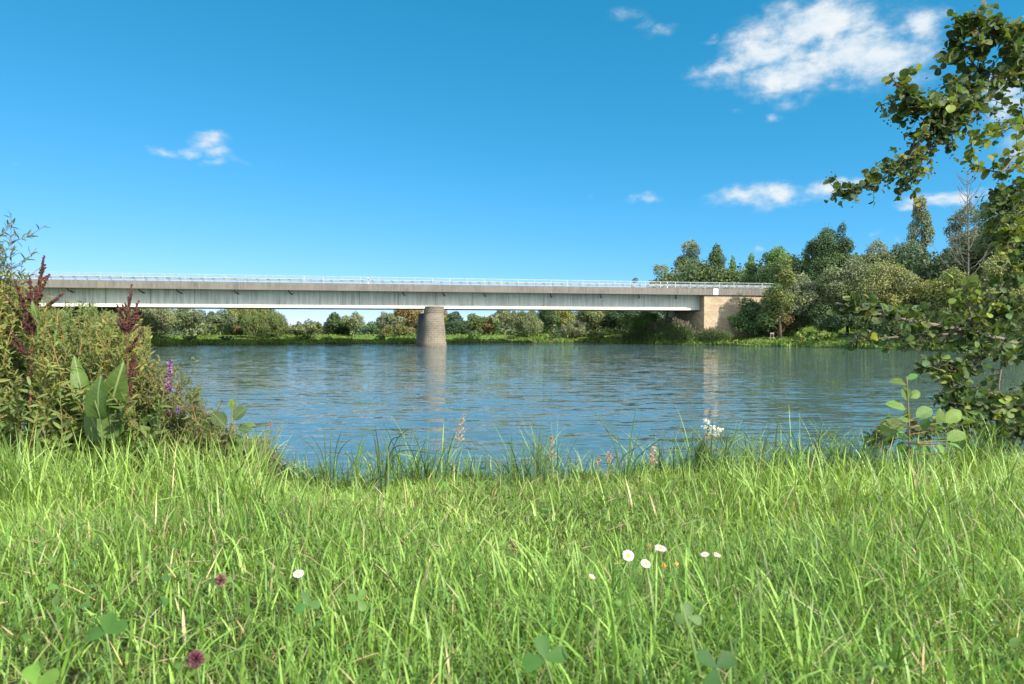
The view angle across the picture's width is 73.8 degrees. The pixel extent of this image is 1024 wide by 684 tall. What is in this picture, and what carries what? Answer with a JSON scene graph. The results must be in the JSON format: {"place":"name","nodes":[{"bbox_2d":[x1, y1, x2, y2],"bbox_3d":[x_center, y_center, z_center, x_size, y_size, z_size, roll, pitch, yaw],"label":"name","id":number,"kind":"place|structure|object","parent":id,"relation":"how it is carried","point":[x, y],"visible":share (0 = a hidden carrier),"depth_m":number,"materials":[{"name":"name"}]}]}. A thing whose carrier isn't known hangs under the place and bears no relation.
{"place":"outdoors","nodes":[
{"label":"outdoors","id":0,"kind":"place"},
{"bbox_2d":[453,414,466,467],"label":"seeding grass","id":1,"kind":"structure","parent":0,"point":[460,427],"depth_m":2.61,"materials":[{"name":"beige plant"}]},
{"bbox_2d":[0,401,1023,683],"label":"river bank","id":2,"kind":"structure","parent":0,"point":[195,640],"depth_m":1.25,"materials":[{"name":"green plant"}]},
{"bbox_2d":[0,212,49,442],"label":"willow shrub","id":3,"kind":"object","parent":2,"relation":"on","point":[3,260],"visible":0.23,"depth_m":3.05,"materials":[{"name":"green plant"}]},
{"bbox_2d":[3,255,64,454],"bbox_3d":[-1.949,0.106,2.742,0.292,0.913,0.088,0,1,9],"label":"dock plant","id":4,"kind":"object","parent":2,"relation":"on","point":[29,326],"visible":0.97,"depth_m":2.74,"materials":[{"name":"brown plant"}]},
{"bbox_2d":[21,663,59,683],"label":"clover","id":5,"kind":"object","parent":2,"relation":"on","point":[31,673],"visible":1,"depth_m":0.77,"materials":[{"name":"green plant"}]},
{"bbox_2d":[0,267,84,454],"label":"willow shrub","id":6,"kind":"object","parent":2,"relation":"on","point":[4,343],"visible":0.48,"depth_m":2.86,"materials":[{"name":"green plant"}]},
{"bbox_2d":[9,298,119,460],"bbox_3d":[-1.978,0.212,3.137,0.573,0.841,1.046,-1,2,-42],"label":"willow shrub","id":7,"kind":"object","parent":2,"relation":"on","point":[64,353],"visible":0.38,"depth_m":2.90,"materials":[{"name":"green plant"}]},
{"bbox_2d":[0,370,187,482],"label":"leafy herb","id":8,"kind":"object","parent":2,"relation":"on","point":[17,407],"visible":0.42,"depth_m":2.63,"materials":[{"name":"green plant"}]},
{"bbox_2d":[87,613,127,683],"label":"clover","id":9,"kind":"object","parent":2,"relation":"on","point":[109,624],"visible":1,"depth_m":0.87,"materials":[{"name":"green plant"}]},
{"bbox_2d":[70,284,155,473],"bbox_3d":[-1.599,0.186,2.612,0.345,0.826,0.299,0,1,0],"label":"dock plant","id":10,"kind":"object","parent":2,"relation":"on","point":[99,412],"visible":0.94,"depth_m":2.58,"materials":[{"name":"green plant"}]},
{"bbox_2d":[53,311,173,469],"bbox_3d":[-1.787,0.241,3.042,0.509,0.786,1.110,-1,2,-33],"label":"willow shrub","id":11,"kind":"object","parent":2,"relation":"on","point":[114,357],"visible":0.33,"depth_m":2.80,"materials":[{"name":"green plant"}]},
{"bbox_2d":[129,375,181,462],"bbox_3d":[-1.506,0.362,2.821,0.310,0.470,0.208,0,1,0],"label":"loosestrife","id":12,"kind":"object","parent":2,"relation":"on","point":[142,413],"visible":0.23,"depth_m":2.79,"materials":[{"name":"green plant"}]},
{"bbox_2d":[129,348,198,466],"bbox_3d":[-1.544,0.313,2.973,0.690,0.590,0.384,1,2,43],"label":"loosestrife","id":13,"kind":"object","parent":2,"relation":"on","point":[168,391],"visible":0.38,"depth_m":2.81,"materials":[{"name":"green plant"}]},
{"bbox_2d":[146,361,235,474],"bbox_3d":[-1.342,0.350,2.906,0.448,0.556,0.678,-1,1,-29],"label":"loosestrife","id":14,"kind":"object","parent":2,"relation":"on","point":[183,408],"visible":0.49,"depth_m":2.74,"materials":[{"name":"green plant"}]},
{"bbox_2d":[185,650,210,683],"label":"clover","id":15,"kind":"object","parent":2,"relation":"on","point":[195,658],"visible":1,"depth_m":0.80,"materials":[{"name":"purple plant"}]},
{"bbox_2d":[138,404,297,482],"bbox_3d":[-1.192,0.448,2.853,0.735,0.376,0.564,0,1,0],"label":"leafy herb","id":16,"kind":"object","parent":2,"relation":"on","point":[258,450],"visible":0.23,"depth_m":2.76,"materials":[{"name":"green plant"}]},
{"bbox_2d":[212,573,235,636],"bbox_3d":[-0.479,0.437,1.128,0.036,0.112,0.027,0,1,0],"label":"clover","id":17,"kind":"object","parent":2,"relation":"on","point":[220,579],"visible":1,"depth_m":1.13,"materials":[{"name":"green plant"}]},
{"bbox_2d":[195,398,257,457],"bbox_3d":[-1.158,0.414,2.779,0.277,0.374,0.250,0,1,0],"label":"bramble shoot","id":18,"kind":"object","parent":2,"relation":"on","point":[238,413],"visible":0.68,"depth_m":2.76,"materials":[{"name":"green plant"}]},
{"bbox_2d":[293,570,304,630],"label":"daisy","id":19,"kind":"object","parent":2,"relation":"on","point":[298,573],"visible":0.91,"depth_m":1.16,"materials":[{"name":"white plant"}]},
{"bbox_2d":[295,592,319,662],"bbox_3d":[-0.317,0.448,1.063,0.038,0.112,0.019,0,1,0],"label":"clover","id":20,"kind":"object","parent":2,"relation":"on","point":[301,607],"visible":0.91,"depth_m":1.06,"materials":[{"name":"green plant"}]},
{"bbox_2d":[298,427,346,493],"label":"sedge tuft","id":21,"kind":"object","parent":2,"relation":"on","point":[325,478],"visible":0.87,"depth_m":2.56,"materials":[{"name":"green plant"}]},
{"bbox_2d":[347,589,366,664],"bbox_3d":[-0.240,0.447,1.062,0.032,0.120,0.019,0,1,0],"label":"clover","id":22,"kind":"object","parent":2,"relation":"on","point":[362,605],"visible":0.94,"depth_m":1.06,"materials":[{"name":"green plant"}]},
{"bbox_2d":[345,434,388,495],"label":"sedge tuft","id":23,"kind":"object","parent":2,"relation":"on","point":[356,473],"visible":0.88,"depth_m":2.46,"materials":[{"name":"green plant"}]},
{"bbox_2d":[353,427,432,495],"bbox_3d":[-0.429,0.444,2.480,0.348,0.298,0.067,0,1,20],"label":"sedge tuft","id":24,"kind":"object","parent":2,"relation":"on","point":[386,470],"visible":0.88,"depth_m":2.51,"materials":[{"name":"green plant"}]},
{"bbox_2d":[466,435,512,488],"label":"sedge tuft","id":25,"kind":"object","parent":2,"relation":"on","point":[499,464],"visible":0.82,"depth_m":2.51,"materials":[{"name":"green plant"}]},
{"bbox_2d":[529,427,545,483],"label":"sedge tuft","id":26,"kind":"object","parent":2,"relation":"on","point":[536,457],"visible":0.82,"depth_m":2.56,"materials":[{"name":"green plant"}]},
{"bbox_2d":[522,635,567,683],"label":"clover","id":27,"kind":"object","parent":2,"relation":"on","point":[533,662],"visible":1,"depth_m":0.81,"materials":[{"name":"green plant"}]},
{"bbox_2d":[581,400,662,484],"bbox_3d":[0.394,0.382,2.476,0.319,0.355,0.136,0,1,0],"label":"sedge tuft","id":28,"kind":"object","parent":2,"relation":"on","point":[629,460],"visible":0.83,"depth_m":2.51,"materials":[{"name":"green plant"}]},
{"bbox_2d":[622,550,633,602],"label":"daisy","id":29,"kind":"object","parent":2,"relation":"on","point":[628,555],"visible":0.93,"depth_m":1.26,"materials":[{"name":"white plant"}]},
{"bbox_2d":[648,446,657,479],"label":"seeding grass","id":30,"kind":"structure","parent":2,"relation":"on","point":[652,453],"depth_m":2.51,"materials":[{"name":"beige plant"}]},
{"bbox_2d":[675,603,701,664],"bbox_3d":[0.256,0.429,0.993,0.039,0.094,0.019,0,1,0],"label":"clover","id":31,"kind":"object","parent":2,"relation":"on","point":[681,619],"visible":0.77,"depth_m":0.99,"materials":[{"name":"green plant"}]},
{"bbox_2d":[693,419,723,476],"bbox_3d":[0.765,0.437,2.661,0.122,0.278,0.040,0,1,0],"label":"meadowsweet","id":32,"kind":"object","parent":2,"relation":"on","point":[702,448],"visible":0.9,"depth_m":2.66,"materials":[{"name":"white plant"}]},
{"bbox_2d":[696,649,735,683],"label":"clover","id":33,"kind":"object","parent":2,"relation":"on","point":[726,659],"visible":1,"depth_m":0.79,"materials":[{"name":"green plant"}]},
{"bbox_2d":[743,435,767,477],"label":"sedge tuft","id":34,"kind":"object","parent":2,"relation":"on","point":[755,456],"visible":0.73,"depth_m":2.56,"materials":[{"name":"green plant"}]},
{"bbox_2d":[841,426,883,481],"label":"sedge tuft","id":35,"kind":"object","parent":2,"relation":"on","point":[860,452],"visible":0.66,"depth_m":2.71,"materials":[{"name":"green plant"}]},
{"bbox_2d":[822,0,1023,457],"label":"alder tree","id":36,"kind":"object","parent":2,"relation":"on","point":[957,106],"visible":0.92,"depth_m":3.51,"materials":[{"name":"green plant"}]},
{"bbox_2d":[880,374,977,467],"bbox_3d":[1.700,0.369,2.820,0.478,0.478,0.261,-1,2,-39],"label":"alder sapling","id":37,"kind":"object","parent":2,"relation":"on","point":[892,425],"visible":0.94,"depth_m":2.81,"materials":[{"name":"green plant"}]},
{"bbox_2d":[0,0,1023,325],"label":"sky","id":38,"kind":"structure","parent":0,"point":[559,141],"materials":[{"name":"blue"}]},
{"bbox_2d":[14,321,1020,353],"bbox_3d":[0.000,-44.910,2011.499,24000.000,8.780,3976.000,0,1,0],"label":"ground","id":39,"kind":"structure","parent":0,"point":[811,327],"depth_m":107.26,"materials":[{"name":"green plant"}]},
{"bbox_2d":[40,302,104,334],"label":"willow tree","id":40,"kind":"object","parent":39,"relation":"on","point":[91,311],"visible":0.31,"depth_m":85.21,"materials":[{"name":"green plant"}]},
{"bbox_2d":[98,307,147,330],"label":"willow tree","id":41,"kind":"object","parent":39,"relation":"on","point":[113,311],"visible":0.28,"depth_m":86.78,"materials":[{"name":"green plant"}]},
{"bbox_2d":[117,326,151,343],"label":"willow bush","id":42,"kind":"object","parent":39,"relation":"on","point":[147,339],"visible":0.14,"depth_m":84.39,"materials":[{"name":"green plant"}]},
{"bbox_2d":[138,308,176,334],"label":"willow tree","id":43,"kind":"object","parent":39,"relation":"on","point":[154,318],"visible":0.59,"depth_m":102.02,"materials":[{"name":"green plant"}]},
{"bbox_2d":[167,309,205,335],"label":"willow tree","id":44,"kind":"object","parent":39,"relation":"on","point":[185,317],"visible":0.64,"depth_m":108.40,"materials":[{"name":"green plant"}]},
{"bbox_2d":[204,309,238,333],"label":"tree","id":45,"kind":"object","parent":39,"relation":"on","point":[217,319],"visible":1,"depth_m":109.60,"materials":[{"name":"green plant"}]},
{"bbox_2d":[231,324,244,335],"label":"round bush","id":46,"kind":"object","parent":39,"relation":"on","point":[235,329],"visible":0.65,"depth_m":111.54,"materials":[{"name":"brown plant"}]},
{"bbox_2d":[225,309,276,323],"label":"tree","id":47,"kind":"object","parent":39,"relation":"on","point":[238,313],"visible":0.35,"depth_m":118.65,"materials":[{"name":"green plant"}]},
{"bbox_2d":[239,309,289,337],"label":"willow tree","id":48,"kind":"object","parent":39,"relation":"on","point":[254,320],"visible":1,"depth_m":107.87,"materials":[{"name":"green plant"}]},
{"bbox_2d":[290,318,321,338],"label":"willow bush","id":49,"kind":"object","parent":39,"relation":"on","point":[313,327],"visible":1,"depth_m":108.67,"materials":[{"name":"green plant"}]},
{"bbox_2d":[322,312,351,334],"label":"tree","id":50,"kind":"object","parent":39,"relation":"on","point":[331,324],"visible":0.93,"depth_m":114.72,"materials":[{"name":"green plant"}]},
{"bbox_2d":[19,309,669,337],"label":"undergrowth","id":51,"kind":"object","parent":39,"relation":"on","point":[204,328],"visible":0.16,"depth_m":129.28,"materials":[{"name":"green plant"}]},
{"bbox_2d":[339,310,364,336],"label":"tree","id":52,"kind":"object","parent":39,"relation":"on","point":[354,321],"visible":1,"depth_m":112.74,"materials":[{"name":"green plant"}]},
{"bbox_2d":[361,321,383,334],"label":"round bush","id":53,"kind":"object","parent":39,"relation":"on","point":[368,328],"visible":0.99,"depth_m":119.63,"materials":[{"name":"green plant"}]},
{"bbox_2d":[374,311,405,328],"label":"willow tree","id":54,"kind":"object","parent":39,"relation":"on","point":[389,319],"visible":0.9,"depth_m":120.26,"materials":[{"name":"green plant"}]},
{"bbox_2d":[380,324,415,336],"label":"round bush","id":55,"kind":"object","parent":39,"relation":"on","point":[399,329],"visible":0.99,"depth_m":114.27,"materials":[{"name":"green plant"}]},
{"bbox_2d":[2,271,798,346],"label":"road bridge","id":56,"kind":"structure","parent":39,"relation":"on","point":[700,306],"depth_m":93.30,"materials":[{"name":"concrete"}]},
{"bbox_2d":[393,310,423,332],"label":"poplar tree","id":57,"kind":"object","parent":39,"relation":"on","point":[410,316],"visible":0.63,"depth_m":125.87,"materials":[{"name":"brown plant"}]},
{"bbox_2d":[444,311,470,334],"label":"tree","id":58,"kind":"object","parent":39,"relation":"on","point":[455,323],"visible":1,"depth_m":121.70,"materials":[{"name":"green plant"}]},
{"bbox_2d":[464,312,485,331],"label":"tree","id":59,"kind":"object","parent":39,"relation":"on","point":[474,321],"visible":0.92,"depth_m":123.58,"materials":[{"name":"green plant"}]},
{"bbox_2d":[481,317,495,332],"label":"tree","id":60,"kind":"object","parent":39,"relation":"on","point":[488,326],"visible":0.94,"depth_m":124.17,"materials":[{"name":"brown plant"}]},
{"bbox_2d":[492,310,519,334],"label":"willow tree","id":61,"kind":"object","parent":39,"relation":"on","point":[508,317],"visible":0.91,"depth_m":121.04,"materials":[{"name":"green plant"}]},
{"bbox_2d":[512,311,544,336],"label":"willow tree","id":62,"kind":"object","parent":39,"relation":"on","point":[529,322],"visible":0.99,"depth_m":120.85,"materials":[{"name":"green plant"}]},
{"bbox_2d":[536,311,559,333],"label":"tree","id":63,"kind":"object","parent":39,"relation":"on","point":[548,318],"visible":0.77,"depth_m":129.61,"materials":[{"name":"green plant"}]},
{"bbox_2d":[555,311,575,329],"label":"tree","id":64,"kind":"object","parent":39,"relation":"on","point":[565,317],"visible":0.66,"depth_m":130.57,"materials":[{"name":"green plant"}]},
{"bbox_2d":[560,319,590,337],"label":"willow bush","id":65,"kind":"object","parent":39,"relation":"on","point":[574,328],"visible":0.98,"depth_m":122.75,"materials":[{"name":"green plant"}]},
{"bbox_2d":[575,311,608,334],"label":"tree","id":66,"kind":"object","parent":39,"relation":"on","point":[594,319],"visible":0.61,"depth_m":122.63,"materials":[{"name":"green plant"}]},
{"bbox_2d":[581,330,606,337],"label":"shrub","id":67,"kind":"object","parent":39,"relation":"on","point":[592,334],"visible":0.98,"depth_m":118.56,"materials":[{"name":"green plant"}]},
{"bbox_2d":[602,311,636,334],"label":"tree","id":68,"kind":"object","parent":39,"relation":"on","point":[612,317],"visible":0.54,"depth_m":120.16,"materials":[{"name":"green plant"}]},
{"bbox_2d":[619,329,652,340],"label":"shrub","id":69,"kind":"object","parent":39,"relation":"on","point":[639,335],"visible":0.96,"depth_m":110.42,"materials":[{"name":"green plant"}]},
{"bbox_2d":[616,311,658,337],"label":"leafy bush","id":70,"kind":"object","parent":39,"relation":"on","point":[642,320],"visible":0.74,"depth_m":111.48,"materials":[{"name":"green plant"}]},
{"bbox_2d":[651,263,673,287],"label":"willow tree","id":71,"kind":"object","parent":39,"relation":"on","point":[660,267],"visible":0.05,"depth_m":146.76,"materials":[{"name":"green plant"}]},
{"bbox_2d":[646,316,696,341],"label":"leafy bush","id":72,"kind":"object","parent":39,"relation":"on","point":[675,328],"visible":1,"depth_m":105.65,"materials":[{"name":"green plant"}]},
{"bbox_2d":[673,239,703,277],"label":"tree","id":73,"kind":"object","parent":39,"relation":"on","point":[690,245],"visible":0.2,"depth_m":147.93,"materials":[{"name":"green plant"}]},
{"bbox_2d":[688,326,733,341],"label":"shrub","id":74,"kind":"object","parent":39,"relation":"on","point":[714,333],"visible":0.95,"depth_m":101.11,"materials":[{"name":"green plant"}]},
{"bbox_2d":[706,243,727,271],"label":"tree","id":75,"kind":"object","parent":39,"relation":"on","point":[715,254],"visible":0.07,"depth_m":138.59,"materials":[{"name":"green plant"}]},
{"bbox_2d":[727,254,738,279],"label":"tree","id":76,"kind":"object","parent":39,"relation":"on","point":[732,263],"visible":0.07,"depth_m":128.02,"materials":[{"name":"green plant"}]},
{"bbox_2d":[738,252,758,288],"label":"tree","id":77,"kind":"object","parent":39,"relation":"on","point":[747,279],"visible":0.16,"depth_m":119.06,"materials":[{"name":"green plant"}]},
{"bbox_2d":[727,296,778,336],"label":"leafy bush","id":78,"kind":"object","parent":39,"relation":"on","point":[753,320],"visible":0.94,"depth_m":100.05,"materials":[{"name":"green plant"}]},
{"bbox_2d":[752,246,793,285],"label":"tree","id":79,"kind":"object","parent":39,"relation":"on","point":[769,259],"visible":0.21,"depth_m":115.12,"materials":[{"name":"green plant"}]},
{"bbox_2d":[758,250,797,338],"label":"tree","id":80,"kind":"object","parent":39,"relation":"on","point":[774,301],"visible":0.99,"depth_m":97.31,"materials":[{"name":"green plant"}]},
{"bbox_2d":[765,312,801,336],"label":"leafy bush","id":81,"kind":"object","parent":39,"relation":"on","point":[787,322],"visible":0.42,"depth_m":99.81,"materials":[{"name":"green plant"}]},
{"bbox_2d":[767,271,821,335],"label":"willow bush","id":82,"kind":"object","parent":39,"relation":"on","point":[804,302],"visible":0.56,"depth_m":100.29,"materials":[{"name":"green plant"}]},
{"bbox_2d":[784,255,808,285],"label":"tree","id":83,"kind":"object","parent":39,"relation":"on","point":[797,263],"visible":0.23,"depth_m":110.51,"materials":[{"name":"green plant"}]},
{"bbox_2d":[795,330,837,342],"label":"shrub","id":84,"kind":"object","parent":39,"relation":"on","point":[823,335],"visible":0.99,"depth_m":92.85,"materials":[{"name":"green plant"}]},
{"bbox_2d":[798,226,846,289],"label":"broadleaf tree","id":85,"kind":"object","parent":39,"relation":"on","point":[819,253],"visible":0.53,"depth_m":108.46,"materials":[{"name":"green plant"}]},
{"bbox_2d":[646,241,1012,320],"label":"undergrowth","id":86,"kind":"object","parent":39,"relation":"on","point":[935,267],"visible":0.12,"depth_m":122.39,"materials":[{"name":"green plant"}]},
{"bbox_2d":[806,299,857,334],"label":"leafy bush","id":87,"kind":"object","parent":39,"relation":"on","point":[827,323],"visible":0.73,"depth_m":94.93,"materials":[{"name":"green plant"}]},
{"bbox_2d":[828,221,859,278],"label":"broadleaf tree","id":88,"kind":"object","parent":39,"relation":"on","point":[845,244],"visible":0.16,"depth_m":108.20,"materials":[{"name":"green plant"}]},
{"bbox_2d":[814,251,879,335],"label":"willow bush","id":89,"kind":"object","parent":39,"relation":"on","point":[839,287],"visible":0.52,"depth_m":97.03,"materials":[{"name":"green plant"}]},
{"bbox_2d":[853,330,900,343],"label":"shrub","id":90,"kind":"object","parent":39,"relation":"on","point":[857,334],"visible":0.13,"depth_m":85.79,"materials":[{"name":"green plant"}]},
{"bbox_2d":[859,238,902,270],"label":"tree","id":91,"kind":"object","parent":39,"relation":"on","point":[873,247],"visible":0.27,"depth_m":112.52,"materials":[{"name":"green plant"}]},
{"bbox_2d":[853,305,916,335],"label":"leafy bush","id":92,"kind":"object","parent":39,"relation":"on","point":[879,327],"visible":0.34,"depth_m":88.75,"materials":[{"name":"green plant"}]},
{"bbox_2d":[851,259,927,336],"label":"willow bush","id":93,"kind":"object","parent":39,"relation":"on","point":[886,286],"visible":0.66,"depth_m":91.61,"materials":[{"name":"green plant"}]},
{"bbox_2d":[884,237,929,279],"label":"tree","id":94,"kind":"object","parent":39,"relation":"on","point":[911,248],"visible":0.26,"depth_m":111.82,"materials":[{"name":"green plant"}]},
{"bbox_2d":[906,193,935,261],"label":"poplar tree","id":95,"kind":"object","parent":39,"relation":"on","point":[925,220],"visible":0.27,"depth_m":121.70,"materials":[{"name":"green plant"}]},
{"bbox_2d":[902,330,964,344],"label":"shrub","id":96,"kind":"object","parent":39,"relation":"on","point":[916,338],"visible":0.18,"depth_m":77.94,"materials":[{"name":"green plant"}]},
{"bbox_2d":[909,305,968,332],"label":"leafy bush","id":97,"kind":"object","parent":39,"relation":"on","point":[935,316],"visible":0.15,"depth_m":82.08,"materials":[{"name":"green plant"}]},
{"bbox_2d":[912,264,969,318],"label":"willow bush","id":98,"kind":"object","parent":39,"relation":"on","point":[935,295],"visible":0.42,"depth_m":86.91,"materials":[{"name":"green plant"}]},
{"bbox_2d":[940,203,986,260],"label":"tree","id":99,"kind":"object","parent":39,"relation":"on","point":[955,226],"visible":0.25,"depth_m":110.78,"materials":[{"name":"green plant"}]},
{"bbox_2d":[925,170,1013,275],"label":"dead tree","id":100,"kind":"object","parent":39,"relation":"on","point":[968,224],"visible":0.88,"depth_m":88.72,"materials":[{"name":"brown plant"}]},
{"bbox_2d":[958,254,1023,311],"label":"willow bush","id":101,"kind":"object","parent":39,"relation":"on","point":[991,265],"visible":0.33,"depth_m":81.52,"materials":[{"name":"green plant"}]},
{"bbox_2d":[959,309,1023,335],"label":"leafy bush","id":102,"kind":"object","parent":39,"relation":"on","point":[1001,320],"visible":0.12,"depth_m":74.86,"materials":[{"name":"green plant"}]},
{"bbox_2d":[963,325,1023,343],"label":"shrub","id":103,"kind":"object","parent":39,"relation":"on","point":[983,338],"visible":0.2,"depth_m":72.15,"materials":[{"name":"green plant"}]},
{"bbox_2d":[968,185,1023,270],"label":"tree","id":104,"kind":"object","parent":39,"relation":"on","point":[1020,247],"visible":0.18,"depth_m":95.85,"materials":[{"name":"green plant"}]},
{"bbox_2d":[17,342,1023,486],"bbox_3d":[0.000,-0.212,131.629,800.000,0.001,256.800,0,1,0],"label":"river","id":105,"kind":"structure","parent":0,"point":[354,392],"depth_m":28.08,"materials":[{"name":"blue liquid"}]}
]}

